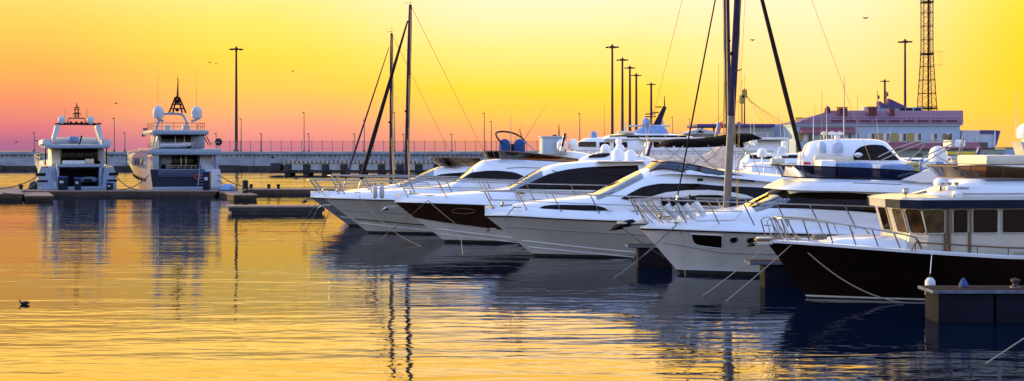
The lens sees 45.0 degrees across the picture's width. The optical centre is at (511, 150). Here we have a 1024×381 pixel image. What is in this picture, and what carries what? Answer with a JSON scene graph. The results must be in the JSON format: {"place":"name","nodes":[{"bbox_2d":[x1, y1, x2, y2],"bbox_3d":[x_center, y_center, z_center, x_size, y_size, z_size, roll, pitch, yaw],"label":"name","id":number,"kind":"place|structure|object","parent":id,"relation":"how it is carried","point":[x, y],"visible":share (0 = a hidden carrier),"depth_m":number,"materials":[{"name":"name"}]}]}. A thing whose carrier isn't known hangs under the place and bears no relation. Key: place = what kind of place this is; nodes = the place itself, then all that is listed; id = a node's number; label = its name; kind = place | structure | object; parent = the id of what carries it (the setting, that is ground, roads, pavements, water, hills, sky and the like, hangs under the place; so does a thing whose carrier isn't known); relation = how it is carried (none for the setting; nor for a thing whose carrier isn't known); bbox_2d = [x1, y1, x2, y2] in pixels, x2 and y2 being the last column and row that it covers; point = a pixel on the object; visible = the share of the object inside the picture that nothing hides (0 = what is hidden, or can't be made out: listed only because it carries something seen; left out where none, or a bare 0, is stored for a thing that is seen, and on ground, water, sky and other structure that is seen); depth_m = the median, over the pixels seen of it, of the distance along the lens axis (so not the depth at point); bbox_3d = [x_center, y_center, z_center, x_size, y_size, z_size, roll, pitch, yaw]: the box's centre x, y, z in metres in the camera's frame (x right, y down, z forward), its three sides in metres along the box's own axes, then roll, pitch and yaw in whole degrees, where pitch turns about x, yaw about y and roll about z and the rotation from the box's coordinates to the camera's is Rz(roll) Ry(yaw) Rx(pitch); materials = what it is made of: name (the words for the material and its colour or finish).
{"place":"outdoors","nodes":[
{"label":"outdoors","id":0,"kind":"place"},
{"bbox_2d":[0,172,1023,380],"bbox_3d":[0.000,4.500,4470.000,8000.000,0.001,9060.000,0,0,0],"label":"water","id":1,"kind":"structure","parent":0,"point":[161,288],"depth_m":34.07,"materials":[{"name":"liquid"}]},
{"bbox_2d":[0,183,22,200],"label":"dock","id":2,"kind":"object","parent":1,"relation":"on","point":[16,194],"visible":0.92,"depth_m":110.24,"materials":[{"name":"concrete"}]},
{"bbox_2d":[23,192,53,200],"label":"floating platform","id":3,"kind":"structure","parent":1,"relation":"on","point":[37,196],"depth_m":108.76,"materials":[{"name":"concrete"}]},
{"bbox_2d":[34,103,117,189],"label":"motor yacht","id":4,"kind":"object","parent":1,"relation":"on","point":[70,158],"visible":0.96,"depth_m":126.23,"materials":[{"name":"metal"}]},
{"bbox_2d":[28,180,36,189],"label":"stored fender","id":5,"kind":"object","parent":4,"relation":"on","point":[34,187],"visible":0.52,"depth_m":122.73,"materials":[{"name":"rubber"}]},
{"bbox_2d":[56,164,101,166],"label":"garage door","id":6,"kind":"structure","parent":4,"relation":"in","point":[57,165],"depth_m":124.01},
{"bbox_2d":[61,149,97,162],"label":"saloon door","id":7,"kind":"structure","parent":4,"relation":"in","point":[66,154],"depth_m":128.44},
{"bbox_2d":[81,176,97,182],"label":"jet tender","id":8,"kind":"object","parent":4,"relation":"on","point":[89,179],"visible":0.89,"depth_m":125.50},
{"bbox_2d":[22,190,218,196],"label":"dock","id":9,"kind":"object","parent":1,"relation":"on","point":[134,193],"visible":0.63,"depth_m":118.52,"materials":[{"name":"concrete"}]},
{"bbox_2d":[57,176,68,189],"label":"service pedestal","id":10,"kind":"object","parent":9,"relation":"on","point":[62,182],"visible":1,"depth_m":120.12,"materials":[{"name":"blue paint"}]},
{"bbox_2d":[75,177,81,189],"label":"service pedestal","id":11,"kind":"object","parent":9,"relation":"on","point":[77,183],"visible":0.99,"depth_m":120.05,"materials":[{"name":"blue paint"}]},
{"bbox_2d":[106,182,113,189],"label":"service pedestal","id":12,"kind":"object","parent":9,"relation":"on","point":[109,185],"visible":0.99,"depth_m":120.13,"materials":[{"name":"blue paint"}]},
{"bbox_2d":[202,171,211,189],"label":"service pedestal","id":13,"kind":"object","parent":9,"relation":"on","point":[206,180],"visible":0.99,"depth_m":119.97,"materials":[{"name":"blue paint"}]},
{"bbox_2d":[127,74,221,189],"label":"motor yacht","id":14,"kind":"object","parent":1,"relation":"on","point":[170,168],"visible":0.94,"depth_m":125.94,"materials":[{"name":"white plastic"}]},
{"bbox_2d":[158,143,190,147],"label":"inflatable tender","id":15,"kind":"object","parent":14,"relation":"on","point":[173,144],"visible":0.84,"depth_m":125.19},
{"bbox_2d":[161,136,190,148],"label":"upper saloon door","id":16,"kind":"structure","parent":14,"relation":"in","point":[163,138],"depth_m":128.00,"materials":[{"name":"glass"}]},
{"bbox_2d":[172,156,197,168],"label":"saloon door","id":17,"kind":"structure","parent":14,"relation":"in","point":[176,160],"depth_m":127.56,"materials":[{"name":"glass"}]},
{"bbox_2d":[219,184,236,190],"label":"covered dinghy","id":18,"kind":"object","parent":1,"relation":"on","point":[225,187],"visible":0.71,"depth_m":119.00,"materials":[{"name":"fabric"}]},
{"bbox_2d":[216,191,257,199],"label":"floating platform","id":19,"kind":"structure","parent":1,"relation":"on","point":[235,195],"depth_m":111.52,"materials":[{"name":"concrete"}]},
{"bbox_2d":[242,180,248,192],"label":"mooring post","id":20,"kind":"object","parent":19,"relation":"on","point":[244,184],"visible":0.99,"depth_m":113.77,"materials":[{"name":"metal"}]},
{"bbox_2d":[0,151,539,171],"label":"breakwater","id":21,"kind":"object","parent":1,"relation":"in","point":[229,161],"visible":0.2,"depth_m":262.00,"materials":[{"name":"concrete"}]},
{"bbox_2d":[229,46,243,150],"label":"floodlight mast","id":22,"kind":"object","parent":21,"relation":"on","point":[236,49],"visible":0.93,"depth_m":267.77,"materials":[{"name":"metal"}]},
{"bbox_2d":[302,112,304,150],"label":"street lamp","id":23,"kind":"object","parent":21,"relation":"on","point":[303,138],"visible":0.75,"depth_m":264.97,"materials":[{"name":"metal"}]},
{"bbox_2d":[219,140,538,150],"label":"fence","id":24,"kind":"object","parent":21,"relation":"on","point":[365,141],"visible":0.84,"depth_m":263.19,"materials":[{"name":"grey metal"}]},
{"bbox_2d":[226,205,324,213],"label":"pontoon","id":25,"kind":"object","parent":1,"relation":"on","point":[269,209],"visible":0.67,"depth_m":87.04,"materials":[{"name":"concrete"}]},
{"bbox_2d":[241,184,340,195],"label":"dock","id":26,"kind":"object","parent":1,"relation":"on","point":[269,191],"visible":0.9,"depth_m":121.54,"materials":[{"name":"concrete"}]},
{"bbox_2d":[267,161,438,175],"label":"piled jetty","id":27,"kind":"object","parent":1,"relation":"in","point":[311,168],"visible":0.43,"depth_m":216.00,"materials":[{"name":"concrete"}]},
{"bbox_2d":[301,157,480,225],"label":"motor yacht","id":28,"kind":"object","parent":1,"relation":"on","point":[453,166],"visible":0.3,"depth_m":73.11,"materials":[{"name":"white gelcoat fiberglass"},{"name":"dark tinted glass"},{"name":"steel"}]},
{"bbox_2d":[359,197,419,245],"bbox_3d":[-6.185,3.501,61.867,0.031,2.035,8.741,0,0,-26],"label":"mooring line","id":29,"kind":"object","parent":28,"relation":"attached to","point":[384,223],"visible":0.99,"depth_m":62.37,"materials":[{"name":"fabric"}]},
{"bbox_2d":[427,172,464,178],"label":"saloon window","id":30,"kind":"structure","parent":28,"relation":"in","point":[448,174],"depth_m":72.93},
{"bbox_2d":[342,31,451,190],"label":"sailing boat","id":31,"kind":"object","parent":1,"relation":"on","point":[391,153],"visible":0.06,"depth_m":88.19,"materials":[{"name":"metal"}]},
{"bbox_2d":[358,0,482,187],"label":"sailing boat","id":32,"kind":"object","parent":1,"relation":"on","point":[407,128],"visible":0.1,"depth_m":82.17,"materials":[{"name":"metal"}]},
{"bbox_2d":[317,107,578,233],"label":"motor yacht","id":33,"kind":"object","parent":1,"relation":"on","point":[508,161],"visible":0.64,"depth_m":66.42,"materials":[{"name":"white plastic"}]},
{"bbox_2d":[372,183,376,197],"bbox_3d":[-7.200,2.131,64.936,0.260,0.820,0.260,0,0,0],"label":"fender","id":34,"kind":"object","parent":33,"relation":"hanging from","point":[374,191],"visible":1,"depth_m":64.84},
{"bbox_2d":[379,183,383,198],"bbox_3d":[-6.839,2.132,64.968,0.260,0.820,0.260,0,0,0],"label":"fender","id":35,"kind":"object","parent":33,"relation":"hanging from","point":[381,191],"visible":1,"depth_m":64.87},
{"bbox_2d":[463,171,523,179],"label":"saloon window","id":36,"kind":"structure","parent":33,"relation":"in","point":[481,174],"depth_m":66.26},
{"bbox_2d":[381,149,650,242],"bbox_3d":[0.999,2.329,61.090,14.868,4.808,4.386,0,0,-5],"label":"motor yacht","id":37,"kind":"object","parent":1,"relation":"on","point":[464,211],"visible":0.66,"depth_m":59.84,"materials":[{"name":"metal"}]},
{"bbox_2d":[373,200,427,242],"bbox_3d":[-5.398,3.451,59.819,2.905,2.123,0.024,0,0,19],"label":"mooring line","id":38,"kind":"object","parent":37,"relation":"attached to","point":[401,222],"visible":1,"depth_m":59.78,"materials":[{"name":"fabric"}]},
{"bbox_2d":[518,165,638,189],"bbox_3d":[3.233,1.348,59.923,5.929,1.228,0.611,0,0,-5],"label":"saloon window","id":39,"kind":"structure","parent":37,"relation":"in","point":[596,178],"depth_m":59.80,"materials":[{"name":"glass"}]},
{"bbox_2d":[643,142,652,163],"bbox_3d":[6.685,0.186,60.763,0.507,1.205,0.120,0,0,0],"label":"flag","id":40,"kind":"object","parent":37,"relation":"attached to","point":[648,149],"visible":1,"depth_m":60.76,"materials":[{"name":"fabric"}]},
{"bbox_2d":[538,129,589,158],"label":"wheelhouse boat","id":41,"kind":"object","parent":1,"relation":"on","point":[550,145],"visible":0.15,"depth_m":83.02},
{"bbox_2d":[593,107,625,153],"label":"motor boat","id":42,"kind":"object","parent":1,"relation":"on","point":[616,143],"visible":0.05,"depth_m":91.69,"materials":[{"name":"plastic"}]},
{"bbox_2d":[579,137,656,165],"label":"hardtop boat","id":43,"kind":"object","parent":1,"relation":"on","point":[605,154],"visible":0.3,"depth_m":73.10,"materials":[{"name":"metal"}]},
{"bbox_2d":[480,133,788,257],"bbox_3d":[6.601,1.984,53.178,16.031,5.445,4.589,0,0,-5],"label":"motor yacht","id":44,"kind":"object","parent":1,"relation":"on","point":[579,225],"visible":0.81,"depth_m":51.76,"materials":[{"name":"white plastic"}]},
{"bbox_2d":[540,205,606,210],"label":"slit window","id":45,"kind":"structure","parent":44,"relation":"in","point":[563,207],"depth_m":51.34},
{"bbox_2d":[621,184,771,199],"bbox_3d":[8.036,1.767,51.689,7.003,0.755,0.235,0,0,-5],"label":"saloon window","id":46,"kind":"structure","parent":44,"relation":"in","point":[655,189],"depth_m":51.65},
{"bbox_2d":[625,244,671,267],"bbox_3d":[5.303,4.145,47.740,1.771,1.010,1.020,0,0,0],"label":"finger pontoon","id":47,"kind":"object","parent":1,"relation":"on","point":[651,259],"visible":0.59,"depth_m":47.32,"materials":[{"name":"grey concrete"}]},
{"bbox_2d":[575,96,788,170],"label":"superyacht","id":48,"kind":"object","parent":1,"relation":"on","point":[635,140],"visible":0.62,"depth_m":102.56,"materials":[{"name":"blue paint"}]},
{"bbox_2d":[578,142,595,146],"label":"bridge window","id":49,"kind":"structure","parent":48,"relation":"in","point":[581,144],"depth_m":103.25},
{"bbox_2d":[715,122,722,132],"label":"flag","id":50,"kind":"object","parent":48,"relation":"attached to","point":[719,126],"visible":0.85,"depth_m":104.92,"materials":[{"name":"fabric"}]},
{"bbox_2d":[643,0,801,168],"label":"sailing boat","id":51,"kind":"object","parent":1,"relation":"on","point":[717,160],"visible":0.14,"depth_m":76.13,"materials":[{"name":"metal"}]},
{"bbox_2d":[703,247,765,295],"bbox_3d":[6.809,3.725,37.902,1.934,1.572,0.024,0,0,19],"label":"mooring line","id":52,"kind":"object","parent":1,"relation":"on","point":[734,272],"visible":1,"depth_m":37.89,"materials":[{"name":"fabric"}]},
{"bbox_2d":[736,142,788,173],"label":"flybridge boat","id":53,"kind":"object","parent":1,"relation":"on","point":[765,167],"visible":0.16,"depth_m":67.92,"materials":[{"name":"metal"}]},
{"bbox_2d":[739,111,792,170],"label":"motor boat","id":54,"kind":"object","parent":1,"relation":"on","point":[746,160],"visible":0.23,"depth_m":81.35,"materials":[{"name":"metal"}]},
{"bbox_2d":[744,259,799,287],"bbox_3d":[13.869,4.145,40.740,12.261,1.010,1.020,0,0,0],"label":"finger pontoon","id":55,"kind":"object","parent":1,"relation":"on","point":[775,274],"visible":0.24,"depth_m":40.32,"materials":[{"name":"concrete"}]},
{"bbox_2d":[675,0,871,213],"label":"sailing boat","id":56,"kind":"object","parent":1,"relation":"on","point":[734,53],"visible":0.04,"depth_m":48.96,"materials":[{"name":"metal"}]},
{"bbox_2d":[777,103,797,164],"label":"motor boat","id":57,"kind":"object","parent":1,"relation":"on","point":[791,158],"visible":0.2,"depth_m":85.66,"materials":[{"name":"plastic"}]},
{"bbox_2d":[610,133,965,275],"bbox_3d":[10.729,2.020,45.531,14.442,5.360,4.340,0,0,-5],"label":"motor yacht","id":58,"kind":"object","parent":1,"relation":"on","point":[716,241],"visible":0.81,"depth_m":44.09,"materials":[{"name":"metal"}]},
{"bbox_2d":[623,228,664,257],"bbox_3d":[4.762,3.341,44.959,1.621,1.146,0.028,0,0,-1],"label":"mooring line","id":59,"kind":"object","parent":58,"relation":"attached to","point":[643,243],"visible":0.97,"depth_m":44.95,"materials":[{"name":"fabric"}]},
{"bbox_2d":[619,224,676,276],"bbox_3d":[4.853,3.570,44.068,2.214,1.881,0.024,0,0,-13],"label":"mooring line","id":60,"kind":"object","parent":58,"relation":"attached to","point":[647,251],"visible":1,"depth_m":44.05,"materials":[{"name":"fabric"}]},
{"bbox_2d":[661,197,677,218],"bbox_3d":[5.647,2.087,44.534,0.256,0.960,0.250,-36,3,-4],"label":"fender","id":61,"kind":"object","parent":58,"relation":"hanging from","point":[666,205],"visible":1,"depth_m":44.44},
{"bbox_2d":[670,197,686,218],"bbox_3d":[5.981,2.087,44.503,0.256,0.960,0.250,-36,3,-4],"label":"fender","id":62,"kind":"object","parent":58,"relation":"hanging from","point":[674,205],"visible":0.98,"depth_m":44.41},
{"bbox_2d":[679,197,695,218],"bbox_3d":[6.315,2.087,44.472,0.256,0.960,0.250,-36,3,-4],"label":"fender","id":63,"kind":"object","parent":58,"relation":"hanging from","point":[685,205],"visible":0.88,"depth_m":44.37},
{"bbox_2d":[689,195,705,215],"bbox_3d":[6.649,1.987,44.441,0.256,0.960,0.250,-36,3,-4],"label":"fender","id":64,"kind":"object","parent":58,"relation":"hanging from","point":[697,206],"visible":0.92,"depth_m":44.34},
{"bbox_2d":[691,233,722,248],"bbox_3d":[6.953,3.244,44.038,1.160,0.554,0.385,0,0,16],"label":"hull window","id":65,"kind":"structure","parent":58,"relation":"in","point":[703,240],"depth_m":44.04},
{"bbox_2d":[752,192,876,212],"bbox_3d":[10.922,1.909,44.145,4.655,0.824,0.708,0,0,6],"label":"saloon window","id":66,"kind":"structure","parent":58,"relation":"in","point":[837,198],"depth_m":44.06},
{"bbox_2d":[797,90,910,165],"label":"hardtop boat","id":67,"kind":"object","parent":1,"relation":"on","point":[836,149],"visible":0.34,"depth_m":73.32,"materials":[{"name":"plastic"}]},
{"bbox_2d":[747,116,1023,300],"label":"trawler yacht","id":68,"kind":"object","parent":1,"relation":"on","point":[966,222],"visible":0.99,"depth_m":36.78,"materials":[{"name":"black plastic"}]},
{"bbox_2d":[725,244,791,301],"bbox_3d":[7.440,3.630,37.038,2.308,1.766,0.028,0,0,-16],"label":"mooring line","id":69,"kind":"object","parent":68,"relation":"attached to","point":[758,273],"visible":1,"depth_m":37.02,"materials":[{"name":"fabric"}]},
{"bbox_2d":[811,234,826,239],"bbox_3d":[9.292,2.614,37.383,0.481,0.168,0.322,0,0,-5],"label":"coiled rope","id":70,"kind":"object","parent":68,"relation":"on","point":[818,236],"visible":1,"depth_m":37.25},
{"bbox_2d":[807,252,903,302],"bbox_3d":[10.041,3.623,36.793,3.098,1.751,0.031,0,0,20],"label":"mooring line","id":71,"kind":"object","parent":68,"relation":"attached to","point":[851,284],"visible":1,"depth_m":36.75,"materials":[{"name":"fabric"}]},
{"bbox_2d":[877,206,891,230],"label":"front window","id":72,"kind":"structure","parent":68,"relation":"in","point":[883,213],"depth_m":38.30,"materials":[{"name":"glass"}]},
{"bbox_2d":[892,208,907,232],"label":"front window","id":73,"kind":"structure","parent":68,"relation":"in","point":[898,215],"depth_m":37.19,"materials":[{"name":"glass"}]},
{"bbox_2d":[904,208,925,233],"bbox_3d":[11.994,2.110,36.742,0.644,0.757,0.167,0,0,37],"label":"front window","id":74,"kind":"structure","parent":68,"relation":"in","point":[914,217],"depth_m":36.74,"materials":[{"name":"glass"}]},
{"bbox_2d":[921,209,944,233],"bbox_3d":[12.447,2.104,36.519,0.739,0.746,0.035,0,0,-5],"label":"side window","id":75,"kind":"structure","parent":68,"relation":"in","point":[933,219],"depth_m":36.52,"materials":[{"name":"glass"}]},
{"bbox_2d":[952,209,968,233],"bbox_3d":[13.283,2.104,36.606,0.504,0.745,0.035,0,0,-5],"label":"side window","id":76,"kind":"structure","parent":68,"relation":"in","point":[960,217],"depth_m":36.61,"materials":[{"name":"glass"}]},
{"bbox_2d":[972,209,998,233],"bbox_3d":[14.041,2.104,36.671,0.818,0.746,0.035,0,0,-5],"label":"side window","id":77,"kind":"structure","parent":68,"relation":"in","point":[984,221],"depth_m":36.67,"materials":[{"name":"glass"}]},
{"bbox_2d":[1001,208,1023,233],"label":"side window","id":78,"kind":"structure","parent":68,"relation":"in","point":[1012,219],"depth_m":36.74,"materials":[{"name":"glass"}]},
{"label":"mooring line","id":79,"kind":"object","parent":68,"relation":"attached to","visible":0},
{"bbox_2d":[925,273,934,284],"bbox_3d":[11.466,3.730,33.900,0.280,0.700,0.280,0,0,0],"label":"fender","id":80,"kind":"object","parent":79,"relation":"hanging from","point":[929,280],"visible":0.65,"depth_m":33.81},
{"bbox_2d":[876,119,927,160],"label":"motor boat","id":81,"kind":"object","parent":1,"relation":"on","point":[917,159],"visible":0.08,"depth_m":83.67,"materials":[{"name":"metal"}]},
{"bbox_2d":[947,152,975,164],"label":"canopy boat","id":82,"kind":"object","parent":1,"relation":"on","point":[951,161],"visible":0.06,"depth_m":90.97,"materials":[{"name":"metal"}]},
{"bbox_2d":[918,285,1023,322],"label":"finger pontoon","id":83,"kind":"object","parent":1,"relation":"on","point":[977,303],"visible":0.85,"depth_m":32.22,"materials":[{"name":"grey concrete"}]},
{"bbox_2d":[958,278,968,287],"bbox_3d":[11.979,3.510,32.800,0.300,0.260,0.292,0,0,0],"label":"mooring bollard","id":84,"kind":"object","parent":83,"relation":"on","point":[963,283],"visible":1,"depth_m":32.72,"materials":[{"name":"blue metal"}]},
{"bbox_2d":[1009,278,1020,287],"bbox_3d":[13.350,3.515,32.800,0.300,0.250,0.292,0,0,0],"label":"mooring bollard","id":85,"kind":"object","parent":83,"relation":"on","point":[1015,281],"visible":1,"depth_m":32.72,"materials":[{"name":"metal"}]},
{"bbox_2d":[985,338,1023,363],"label":"mooring line","id":86,"kind":"object","parent":1,"relation":"on","point":[1004,351],"visible":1,"depth_m":26.44,"materials":[{"name":"fabric"}]},
{"bbox_2d":[0,0,1023,150],"label":"sky","id":87,"kind":"structure","parent":0,"point":[507,61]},
{"bbox_2d":[718,64,718,135],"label":"aerial","id":88,"kind":"object","parent":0,"point":[718,94],"visible":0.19,"depth_m":159.97,"materials":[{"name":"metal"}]},
{"bbox_2d":[687,122,783,137],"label":"hall building","id":89,"kind":"structure","parent":0,"point":[771,130],"depth_m":231.70,"materials":[{"name":"metal"}]},
{"bbox_2d":[844,77,844,138],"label":"aerial","id":90,"kind":"object","parent":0,"point":[844,108],"visible":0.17,"depth_m":149.97,"materials":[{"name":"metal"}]},
{"bbox_2d":[994,147,1014,154],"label":"shed","id":91,"kind":"structure","parent":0,"point":[1009,150],"depth_m":232.00,"materials":[{"name":"metal"}]},
{"bbox_3d":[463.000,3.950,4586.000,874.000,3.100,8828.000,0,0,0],"label":"quay ground","id":92,"kind":"structure","parent":0,"visible":0},
{"bbox_2d":[605,44,618,133],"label":"floodlight mast","id":93,"kind":"object","parent":92,"relation":"on","point":[612,106],"visible":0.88,"depth_m":269.78,"materials":[{"name":"metal"}]},
{"bbox_2d":[616,57,627,130],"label":"floodlight mast","id":94,"kind":"object","parent":92,"relation":"on","point":[622,100],"visible":0.86,"depth_m":299.76,"materials":[{"name":"metal"}]},
{"bbox_2d":[624,65,634,130],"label":"floodlight mast","id":95,"kind":"object","parent":92,"relation":"on","point":[629,116],"visible":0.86,"depth_m":324.74,"materials":[{"name":"metal"}]},
{"bbox_2d":[631,73,640,129],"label":"floodlight mast","id":96,"kind":"object","parent":92,"relation":"on","point":[636,109],"visible":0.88,"depth_m":349.72,"materials":[{"name":"metal"}]},
{"bbox_2d":[647,82,655,124],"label":"floodlight mast","id":97,"kind":"object","parent":92,"relation":"on","point":[651,84],"visible":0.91,"depth_m":394.70,"materials":[{"name":"metal"}]},
{"bbox_2d":[679,128,717,136],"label":"gabled kiosk","id":98,"kind":"object","parent":92,"relation":"on","point":[699,130],"visible":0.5,"depth_m":200.00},
{"bbox_2d":[739,94,743,123],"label":"stay mast","id":99,"kind":"object","parent":92,"relation":"on","point":[742,101],"visible":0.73,"depth_m":419.85,"materials":[{"name":"metal"}]},
{"bbox_2d":[705,74,781,132],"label":"stay mast","id":100,"kind":"object","parent":92,"relation":"on","point":[744,93],"visible":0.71,"depth_m":419.95,"materials":[{"name":"metal"}]},
{"bbox_2d":[880,79,888,103],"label":"floodlight mast","id":101,"kind":"object","parent":92,"relation":"on","point":[884,81],"visible":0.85,"depth_m":399.71,"materials":[{"name":"metal"}]},
{"bbox_2d":[780,91,1004,157],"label":"terminal building","id":102,"kind":"structure","parent":92,"relation":"on","point":[905,124],"depth_m":220.00,"materials":[{"name":"brick"}]},
{"bbox_2d":[803,133,812,141],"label":"window","id":103,"kind":"structure","parent":102,"relation":"in","point":[807,137],"depth_m":219.92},
{"bbox_2d":[845,133,851,138],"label":"window","id":104,"kind":"structure","parent":102,"relation":"in","point":[847,135],"depth_m":219.92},
{"bbox_2d":[867,133,874,138],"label":"window","id":105,"kind":"structure","parent":102,"relation":"in","point":[869,135],"depth_m":219.92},
{"bbox_2d":[883,133,890,141],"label":"window","id":106,"kind":"structure","parent":102,"relation":"in","point":[886,136],"depth_m":219.92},
{"bbox_2d":[899,133,906,141],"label":"window","id":107,"kind":"structure","parent":102,"relation":"in","point":[902,136],"depth_m":219.92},
{"bbox_2d":[914,133,921,141],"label":"window","id":108,"kind":"structure","parent":102,"relation":"in","point":[917,136],"depth_m":219.92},
{"bbox_2d":[930,133,937,141],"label":"window","id":109,"kind":"structure","parent":102,"relation":"in","point":[932,135],"depth_m":219.92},
{"bbox_2d":[898,39,912,105],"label":"floodlight mast","id":110,"kind":"object","parent":92,"relation":"on","point":[905,41],"visible":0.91,"depth_m":261.79,"materials":[{"name":"metal"}]},
{"bbox_2d":[917,0,937,110],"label":"lattice tower","id":111,"kind":"structure","parent":92,"relation":"on","point":[928,26],"depth_m":284.00,"materials":[{"name":"metal"}]},
{"bbox_2d":[960,130,1000,148],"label":"annex building","id":112,"kind":"structure","parent":92,"relation":"on","point":[986,139],"depth_m":223.10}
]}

